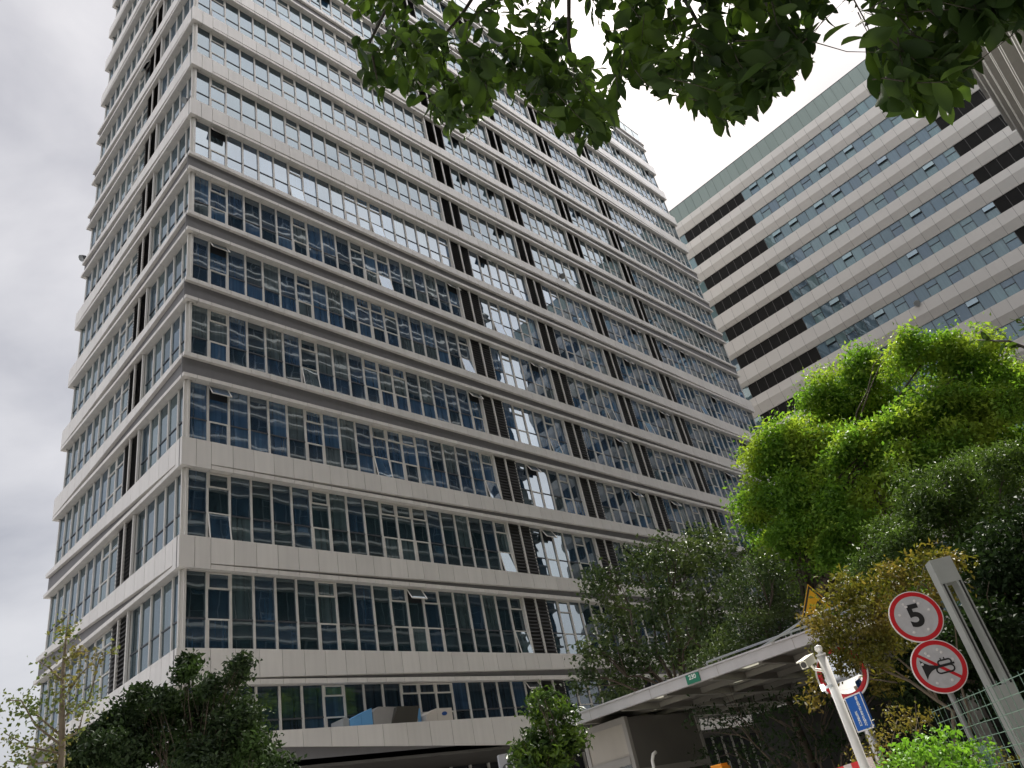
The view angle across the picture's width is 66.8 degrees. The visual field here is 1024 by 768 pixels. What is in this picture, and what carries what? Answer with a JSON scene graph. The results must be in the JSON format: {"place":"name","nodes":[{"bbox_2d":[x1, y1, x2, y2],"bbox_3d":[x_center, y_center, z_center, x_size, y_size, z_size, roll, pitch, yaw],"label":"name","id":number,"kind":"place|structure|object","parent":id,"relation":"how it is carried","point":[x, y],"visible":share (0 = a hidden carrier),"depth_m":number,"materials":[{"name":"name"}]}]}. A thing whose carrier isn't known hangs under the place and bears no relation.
{"place":"outdoors","nodes":[
{"label":"outdoors","id":0,"kind":"place"},
{"bbox_2d":[372,706,418,724],"bbox_3d":[-4.453,12.244,28.524,2.000,0.620,1.070,19,-43,-42],"label":"exhaust duct","id":1,"kind":"object","parent":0,"point":[390,715],"visible":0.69,"depth_m":28.26,"materials":[{"name":"grey metal"}]},
{"bbox_2d":[25,0,832,767],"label":"office tower","id":2,"kind":"structure","parent":0,"point":[375,404],"depth_m":39.44,"materials":[{"name":"white concrete"}]},
{"bbox_2d":[127,603,142,680],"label":"window","id":3,"kind":"structure","parent":2,"relation":"in","point":[134,652],"depth_m":28.12,"materials":[{"name":"grey"}]},
{"bbox_2d":[140,595,152,671],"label":"window","id":4,"kind":"structure","parent":2,"relation":"in","point":[145,659],"depth_m":27.58,"materials":[{"name":"grey"}]},
{"bbox_2d":[150,587,163,664],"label":"window","id":5,"kind":"structure","parent":2,"relation":"in","point":[157,616],"depth_m":27.11,"materials":[{"name":"grey"}]},
{"bbox_2d":[161,578,174,657],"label":"window","id":6,"kind":"structure","parent":2,"relation":"in","point":[168,600],"depth_m":26.63,"materials":[{"name":"grey glass"}]},
{"bbox_2d":[176,570,204,647],"bbox_3d":[-10.800,7.620,26.178,0.941,2.730,0.085,19,-43,-42],"label":"window","id":7,"kind":"structure","parent":2,"relation":"in","point":[195,581],"depth_m":26.21,"materials":[{"name":"blue glass"}]},
{"bbox_2d":[179,468,205,536],"bbox_3d":[-11.559,4.356,28.173,0.941,2.730,0.085,19,-43,-42],"label":"window","id":8,"kind":"structure","parent":2,"relation":"in","point":[197,480],"depth_m":28.23,"materials":[{"name":"blue glass"}]},
{"bbox_2d":[182,379,206,439],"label":"window","id":9,"kind":"structure","parent":2,"relation":"in","point":[198,392],"depth_m":30.26,"materials":[{"name":"blue glass"}]},
{"bbox_2d":[184,302,207,355],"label":"window","id":10,"kind":"structure","parent":2,"relation":"in","point":[199,339],"depth_m":32.25,"materials":[{"name":"blue glass"}]},
{"bbox_2d":[186,233,207,282],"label":"window","id":11,"kind":"structure","parent":2,"relation":"in","point":[200,247],"depth_m":34.27,"materials":[{"name":"blue glass"}]},
{"bbox_2d":[205,572,229,647],"bbox_3d":[-10.158,7.838,26.779,0.871,2.730,0.085,19,-43,-42],"label":"window","id":12,"kind":"structure","parent":2,"relation":"in","point":[217,585],"depth_m":26.78,"materials":[{"name":"blue glass"}]},
{"bbox_2d":[207,309,227,361],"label":"window","id":13,"kind":"structure","parent":2,"relation":"in","point":[217,347],"depth_m":32.82,"materials":[{"name":"blue glass"}]},
{"bbox_2d":[208,181,226,223],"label":"window","id":14,"kind":"structure","parent":2,"relation":"in","point":[216,193],"depth_m":36.83,"materials":[{"name":"blue glass"}]},
{"bbox_2d":[206,472,231,539],"bbox_3d":[-10.844,4.535,28.732,0.901,2.737,0.269,19,-43,-42],"label":"window","id":15,"kind":"structure","parent":2,"relation":"in","point":[218,523],"depth_m":28.77,"materials":[{"name":"blue"}]},
{"bbox_2d":[206,385,231,444],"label":"window","id":16,"kind":"structure","parent":2,"relation":"in","point":[217,405],"depth_m":30.81,"materials":[{"name":"blue glass"}]},
{"bbox_2d":[208,241,230,288],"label":"window","id":17,"kind":"structure","parent":2,"relation":"in","point":[217,276],"depth_m":34.83,"materials":[{"name":"blue glass"}]},
{"bbox_2d":[226,250,244,294],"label":"window","id":18,"kind":"structure","parent":2,"relation":"in","point":[234,260],"depth_m":35.40,"materials":[{"name":"blue glass"}]},
{"bbox_2d":[227,315,246,366],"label":"window","id":19,"kind":"structure","parent":2,"relation":"in","point":[236,328],"depth_m":33.41,"materials":[{"name":"blue glass"}]},
{"bbox_2d":[227,390,248,448],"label":"window","id":20,"kind":"structure","parent":2,"relation":"in","point":[238,429],"depth_m":31.39,"materials":[{"name":"blue glass"}]},
{"bbox_2d":[228,476,250,541],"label":"window","id":21,"kind":"structure","parent":2,"relation":"in","point":[239,489],"depth_m":29.39,"materials":[{"name":"blue glass"}]},
{"bbox_2d":[229,574,252,648],"bbox_3d":[-9.541,8.048,27.357,0.871,2.730,0.085,19,-43,-42],"label":"window","id":22,"kind":"structure","parent":2,"relation":"in","point":[240,592],"depth_m":27.36,"materials":[{"name":"grey"}]},
{"bbox_2d":[244,254,262,300],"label":"window","id":23,"kind":"structure","parent":2,"relation":"in","point":[252,267],"depth_m":35.98,"materials":[{"name":"blue glass"}]},
{"bbox_2d":[246,321,264,371],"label":"window","id":24,"kind":"structure","parent":2,"relation":"in","point":[255,354],"depth_m":33.97,"materials":[{"name":"blue glass"}]},
{"bbox_2d":[247,395,268,452],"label":"window","id":25,"kind":"structure","parent":2,"relation":"in","point":[257,408],"depth_m":31.96,"materials":[{"name":"blue glass"}]},
{"bbox_2d":[249,479,271,543],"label":"window","id":26,"kind":"structure","parent":2,"relation":"in","point":[260,505],"depth_m":29.95,"materials":[{"name":"blue glass"}]},
{"bbox_2d":[252,576,275,648],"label":"window","id":27,"kind":"structure","parent":2,"relation":"in","point":[263,609],"depth_m":27.93,"materials":[{"name":"blue glass"}]},
{"bbox_2d":[254,686,278,730],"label":"window","id":28,"kind":"structure","parent":2,"relation":"in","point":[269,694],"depth_m":26.40,"materials":[{"name":"blue glass"}]},
{"bbox_2d":[261,261,279,306],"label":"window","id":29,"kind":"structure","parent":2,"relation":"in","point":[270,284],"depth_m":36.56,"materials":[{"name":"blue"}]},
{"bbox_2d":[264,326,283,376],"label":"window","id":30,"kind":"structure","parent":2,"relation":"in","point":[272,338],"depth_m":34.55,"materials":[{"name":"blue"}]},
{"bbox_2d":[267,400,287,456],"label":"window","id":31,"kind":"structure","parent":2,"relation":"in","point":[276,416],"depth_m":32.54,"materials":[{"name":"blue glass"}]},
{"bbox_2d":[270,483,292,546],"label":"window","id":32,"kind":"structure","parent":2,"relation":"in","point":[281,527],"depth_m":30.54,"materials":[{"name":"blue glass"}]},
{"bbox_2d":[273,577,297,648],"bbox_3d":[-8.307,8.467,28.513,0.871,2.730,0.085,19,-43,-42],"label":"window","id":33,"kind":"structure","parent":2,"relation":"in","point":[284,589],"depth_m":28.53,"materials":[{"name":"blue glass"}]},
{"bbox_2d":[278,267,295,311],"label":"window","id":34,"kind":"structure","parent":2,"relation":"in","point":[287,299],"depth_m":37.14,"materials":[{"name":"blue glass"}]},
{"bbox_2d":[278,686,301,729],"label":"window","id":35,"kind":"structure","parent":2,"relation":"in","point":[289,699],"depth_m":26.84,"materials":[{"name":"blue"}]},
{"bbox_2d":[281,332,300,381],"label":"window","id":36,"kind":"structure","parent":2,"relation":"in","point":[290,345],"depth_m":35.13,"materials":[{"name":"blue glass"}]},
{"bbox_2d":[285,405,305,459],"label":"window","id":37,"kind":"structure","parent":2,"relation":"in","point":[296,448],"depth_m":33.11,"materials":[{"name":"blue"}]},
{"bbox_2d":[289,486,311,548],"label":"window","id":38,"kind":"structure","parent":2,"relation":"in","point":[299,498],"depth_m":31.11,"materials":[{"name":"blue glass"}]},
{"bbox_2d":[294,273,312,317],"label":"window","id":39,"kind":"structure","parent":2,"relation":"in","point":[302,284],"depth_m":37.72,"materials":[{"name":"blue glass"}]},
{"bbox_2d":[294,579,318,649],"bbox_3d":[-7.690,8.677,29.091,0.871,2.730,0.085,19,-43,-42],"label":"window","id":40,"kind":"structure","parent":2,"relation":"in","point":[305,600],"depth_m":29.09,"materials":[{"name":"blue glass"}]},
{"bbox_2d":[298,337,320,387],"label":"window","id":41,"kind":"structure","parent":2,"relation":"in","point":[307,349],"depth_m":35.68,"materials":[{"name":"blue"}]},
{"bbox_2d":[300,685,323,728],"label":"window","id":42,"kind":"structure","parent":2,"relation":"in","point":[311,696],"depth_m":27.42,"materials":[{"name":"blue glass"}]},
{"bbox_2d":[303,409,324,463],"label":"window","id":43,"kind":"structure","parent":2,"relation":"in","point":[314,446],"depth_m":33.70,"materials":[{"name":"blue glass"}]},
{"bbox_2d":[308,490,331,550],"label":"window","id":44,"kind":"structure","parent":2,"relation":"in","point":[318,501],"depth_m":31.68,"materials":[{"name":"blue"}]},
{"bbox_2d":[315,342,333,390],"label":"window","id":45,"kind":"structure","parent":2,"relation":"in","point":[323,354],"depth_m":36.32,"materials":[{"name":"blue"}]},
{"bbox_2d":[314,581,339,649],"bbox_3d":[-7.073,8.887,29.669,0.871,2.730,0.085,19,-43,-42],"label":"window","id":46,"kind":"structure","parent":2,"relation":"in","point":[328,634],"depth_m":29.67,"materials":[{"name":"blue glass"}]},
{"bbox_2d":[321,413,340,466],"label":"window","id":47,"kind":"structure","parent":2,"relation":"in","point":[329,427],"depth_m":34.28,"materials":[{"name":"blue glass"}]},
{"bbox_2d":[321,685,344,727],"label":"window","id":48,"kind":"structure","parent":2,"relation":"in","point":[332,695],"depth_m":28.03,"materials":[{"name":"blue glass"}]},
{"bbox_2d":[327,493,348,552],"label":"window","id":49,"kind":"structure","parent":2,"relation":"in","point":[336,503],"depth_m":32.27,"materials":[{"name":"blue glass"}]},
{"bbox_2d":[331,348,349,394],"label":"window","id":50,"kind":"structure","parent":2,"relation":"in","point":[339,361],"depth_m":36.86,"materials":[{"name":"blue"}]},
{"bbox_2d":[334,582,357,649],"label":"window","id":51,"kind":"structure","parent":2,"relation":"in","point":[344,599],"depth_m":30.27,"materials":[{"name":"blue glass"}]},
{"bbox_2d":[337,417,357,470],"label":"window","id":52,"kind":"structure","parent":2,"relation":"in","point":[348,453],"depth_m":34.86,"materials":[{"name":"grey"}]},
{"bbox_2d":[344,496,366,554],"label":"window","id":53,"kind":"structure","parent":2,"relation":"in","point":[353,506],"depth_m":32.84,"materials":[{"name":"blue glass"}]},
{"bbox_2d":[346,352,365,399],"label":"window","id":54,"kind":"structure","parent":2,"relation":"in","point":[354,365],"depth_m":37.44,"materials":[{"name":"blue glass"}]},
{"bbox_2d":[353,421,373,473],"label":"window","id":55,"kind":"structure","parent":2,"relation":"in","point":[361,432],"depth_m":35.43,"materials":[{"name":"blue glass"}]},
{"bbox_2d":[352,584,376,650],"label":"window","id":56,"kind":"structure","parent":2,"relation":"in","point":[365,626],"depth_m":30.83,"materials":[{"name":"blue glass"}]},
{"bbox_2d":[361,499,383,556],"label":"window","id":57,"kind":"structure","parent":2,"relation":"in","point":[372,528],"depth_m":33.42,"materials":[{"name":"grey"}]},
{"bbox_2d":[369,425,393,477],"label":"window","id":58,"kind":"structure","parent":2,"relation":"in","point":[381,463],"depth_m":35.97,"materials":[{"name":"blue glass"}]},
{"bbox_2d":[370,585,394,650],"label":"window","id":59,"kind":"structure","parent":2,"relation":"in","point":[379,595],"depth_m":31.41,"materials":[{"name":"grey"}]},
{"bbox_2d":[378,501,400,558],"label":"window","id":60,"kind":"structure","parent":2,"relation":"in","point":[390,540],"depth_m":34.00,"materials":[{"name":"grey"}]},
{"bbox_2d":[385,429,405,479],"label":"window","id":61,"kind":"structure","parent":2,"relation":"in","point":[393,442],"depth_m":36.62,"materials":[{"name":"blue glass"}]},
{"bbox_2d":[388,587,412,650],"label":"window","id":62,"kind":"structure","parent":2,"relation":"in","point":[397,596],"depth_m":31.98,"materials":[{"name":"grey"}]},
{"bbox_2d":[394,504,416,560],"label":"window","id":63,"kind":"structure","parent":2,"relation":"in","point":[403,515],"depth_m":34.58,"materials":[{"name":"blue glass"}]},
{"bbox_2d":[400,433,420,482],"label":"window","id":64,"kind":"structure","parent":2,"relation":"in","point":[407,444],"depth_m":37.16,"materials":[{"name":"blue glass"}]},
{"bbox_2d":[405,588,429,651],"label":"window","id":65,"kind":"structure","parent":2,"relation":"in","point":[419,636],"depth_m":32.59,"materials":[{"name":"blue glass"}]},
{"bbox_2d":[410,507,432,562],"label":"window","id":66,"kind":"structure","parent":2,"relation":"in","point":[418,517],"depth_m":35.16,"materials":[{"name":"blue glass"}]},
{"bbox_2d":[414,436,433,485],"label":"window","id":67,"kind":"structure","parent":2,"relation":"in","point":[421,446],"depth_m":37.74,"materials":[{"name":"blue glass"}]},
{"bbox_2d":[421,590,445,651],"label":"window","id":68,"kind":"structure","parent":2,"relation":"in","point":[430,605],"depth_m":33.12,"materials":[{"name":"blue glass"}]},
{"bbox_2d":[425,509,445,563],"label":"window","id":69,"kind":"structure","parent":2,"relation":"in","point":[433,526],"depth_m":35.74,"materials":[{"name":"blue glass"}]},
{"bbox_2d":[437,591,459,651],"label":"window","id":70,"kind":"structure","parent":2,"relation":"in","point":[446,610],"depth_m":33.73,"materials":[{"name":"blue"}]},
{"bbox_2d":[438,512,460,565],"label":"window","id":71,"kind":"structure","parent":2,"relation":"in","point":[446,520],"depth_m":36.31,"materials":[{"name":"blue"}]},
{"bbox_2d":[451,592,474,651],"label":"window","id":72,"kind":"structure","parent":2,"relation":"in","point":[465,637],"depth_m":34.30,"materials":[{"name":"blue"}]},
{"bbox_2d":[452,514,474,566],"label":"window","id":73,"kind":"structure","parent":2,"relation":"in","point":[460,523],"depth_m":36.88,"materials":[{"name":"blue"}]},
{"bbox_2d":[466,516,487,568],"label":"window","id":74,"kind":"structure","parent":2,"relation":"in","point":[474,529],"depth_m":37.47,"materials":[{"name":"blue glass"}]},
{"bbox_2d":[132,679,823,760],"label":"window","id":75,"kind":"structure","parent":2,"relation":"in","point":[519,690],"depth_m":36.58,"materials":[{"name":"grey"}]},
{"bbox_2d":[466,593,489,651],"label":"window","id":76,"kind":"structure","parent":2,"relation":"in","point":[476,616],"depth_m":34.88,"materials":[{"name":"blue glass"}]},
{"bbox_2d":[479,519,500,569],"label":"window","id":77,"kind":"structure","parent":2,"relation":"in","point":[487,531],"depth_m":38.05,"materials":[{"name":"blue glass"}]},
{"bbox_2d":[480,594,503,652],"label":"window","id":78,"kind":"structure","parent":2,"relation":"in","point":[487,602],"depth_m":35.46,"materials":[{"name":"grey glass"}]},
{"bbox_2d":[493,596,516,652],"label":"window","id":79,"kind":"structure","parent":2,"relation":"in","point":[501,604],"depth_m":36.03,"materials":[{"name":"blue"}]},
{"bbox_2d":[507,597,533,652],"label":"window","id":80,"kind":"structure","parent":2,"relation":"in","point":[522,640],"depth_m":36.60,"materials":[{"name":"grey"}]},
{"bbox_2d":[0,0,896,767],"label":"sky","id":81,"kind":"structure","parent":0,"point":[54,54],"materials":[{"name":"white"}]},
{"bbox_2d":[669,60,1023,671],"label":"office tower","id":82,"kind":"structure","parent":0,"point":[822,226],"depth_m":83.72,"materials":[{"name":"white concrete"}]},
{"bbox_2d":[922,13,1023,141],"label":"opposite office tower","id":83,"kind":"structure","parent":0,"point":[1000,82],"depth_m":44.51,"materials":[{"name":"grey concrete"}]},
{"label":"driveway","id":84,"kind":"structure","parent":0,"visible":0},
{"bbox_2d":[505,680,594,767],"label":"young evergreen","id":85,"kind":"object","parent":84,"relation":"on","point":[544,750],"visible":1,"depth_m":13.56,"materials":[{"name":"green plant"}]},
{"bbox_2d":[581,712,711,767],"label":"guard booth","id":86,"kind":"object","parent":84,"relation":"on","point":[632,742],"visible":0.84,"depth_m":15.46,"materials":[{"name":"grey metal"}]},
{"bbox_2d":[670,545,817,767],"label":"willow tree","id":87,"kind":"object","parent":84,"relation":"on","point":[766,616],"visible":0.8,"depth_m":19.55,"materials":[{"name":"green plant"}]},
{"bbox_2d":[556,599,1023,767],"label":"entrance canopy","id":88,"kind":"object","parent":84,"relation":"on","point":[768,665],"visible":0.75,"depth_m":15.57,"materials":[{"name":"grey metal"}]},
{"bbox_2d":[681,656,950,767],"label":"driveway hedge","id":89,"kind":"object","parent":84,"relation":"on","point":[823,739],"visible":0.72,"depth_m":13.26,"materials":[{"name":"green plant"}]},
{"bbox_2d":[719,312,1023,622],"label":"camphor tree","id":90,"kind":"object","parent":84,"relation":"on","point":[818,505],"visible":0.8,"depth_m":22.77,"materials":[{"name":"green plant"}]},
{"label":"pavement","id":91,"kind":"structure","parent":0,"visible":0},
{"bbox_2d":[0,609,119,767],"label":"sapling","id":92,"kind":"object","parent":91,"relation":"on","point":[59,759],"visible":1,"depth_m":9.54,"materials":[{"name":"green plant"}]},
{"bbox_2d":[343,0,1023,156],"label":"street tree","id":93,"kind":"object","parent":91,"relation":"on","point":[918,64],"visible":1,"depth_m":3.52,"materials":[{"name":"green plant"}]},
{"bbox_2d":[796,645,869,767],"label":"camera pole","id":94,"kind":"object","parent":91,"relation":"on","point":[807,661],"visible":1,"depth_m":5.19,"materials":[{"name":"white metal"}]},
{"bbox_2d":[931,669,1023,767],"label":"wire fence","id":95,"kind":"object","parent":91,"relation":"on","point":[981,750],"visible":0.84,"depth_m":5.17,"materials":[{"name":"green"}]},
{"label":"forecourt","id":96,"kind":"structure","parent":0,"visible":0},
{"bbox_2d":[46,647,306,767],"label":"osmanthus tree","id":97,"kind":"object","parent":96,"relation":"on","point":[227,731],"visible":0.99,"depth_m":12.25,"materials":[{"name":"green plant"}]},
{"bbox_2d":[559,520,766,706],"bbox_3d":[5.290,8.684,22.825,6.700,9.974,4.891,-22,-32,15],"label":"spreading tree","id":98,"kind":"object","parent":96,"relation":"on","point":[655,564],"visible":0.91,"depth_m":23.54,"materials":[{"name":"green plant"}]},
{"label":"ground","id":99,"kind":"structure","parent":0,"visible":0},
{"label":"planting bed","id":100,"kind":"structure","parent":99,"relation":"on","visible":0},
{"bbox_2d":[815,646,882,767],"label":"traffic mirror","id":101,"kind":"object","parent":100,"relation":"on","point":[848,686],"visible":0.44,"depth_m":10.86,"materials":[{"name":"white paint"}]},
{"bbox_2d":[844,691,886,767],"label":"blue parking sign","id":102,"kind":"object","parent":100,"relation":"on","point":[858,709],"visible":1,"depth_m":9.88,"materials":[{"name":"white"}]},
{"bbox_2d":[792,538,979,763],"bbox_3d":[5.537,4.475,10.481,1.956,4.284,2.884,19,-43,-42],"label":"olive shrub","id":103,"kind":"object","parent":100,"relation":"on","point":[885,633],"visible":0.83,"depth_m":10.92,"materials":[{"name":"green plant"}]},
{"bbox_2d":[838,700,1019,767],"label":"hedge shrub","id":104,"kind":"object","parent":100,"relation":"on","point":[913,721],"visible":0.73,"depth_m":6.59,"materials":[{"name":"green plant"}]},
{"bbox_2d":[835,431,1023,629],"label":"feathery tree","id":105,"kind":"object","parent":100,"relation":"on","point":[951,486],"visible":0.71,"depth_m":15.38,"materials":[{"name":"green plant"}]},
{"bbox_2d":[888,591,983,767],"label":"road sign post","id":106,"kind":"object","parent":100,"relation":"on","point":[939,666],"visible":1,"depth_m":9.32,"materials":[{"name":"white metal"}]},
{"bbox_2d":[874,723,1010,767],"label":"lime shrub","id":107,"kind":"object","parent":100,"relation":"on","point":[919,756],"visible":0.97,"depth_m":5.49,"materials":[{"name":"green plant"}]},
{"bbox_2d":[876,495,1023,729],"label":"shade tree","id":108,"kind":"object","parent":100,"relation":"on","point":[999,553],"visible":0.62,"depth_m":11.84,"materials":[{"name":"green plant"}]},
{"bbox_2d":[925,555,1023,766],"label":"slotted column","id":109,"kind":"structure","parent":100,"relation":"on","point":[943,572],"depth_m":6.58,"materials":[{"name":"grey metal"}]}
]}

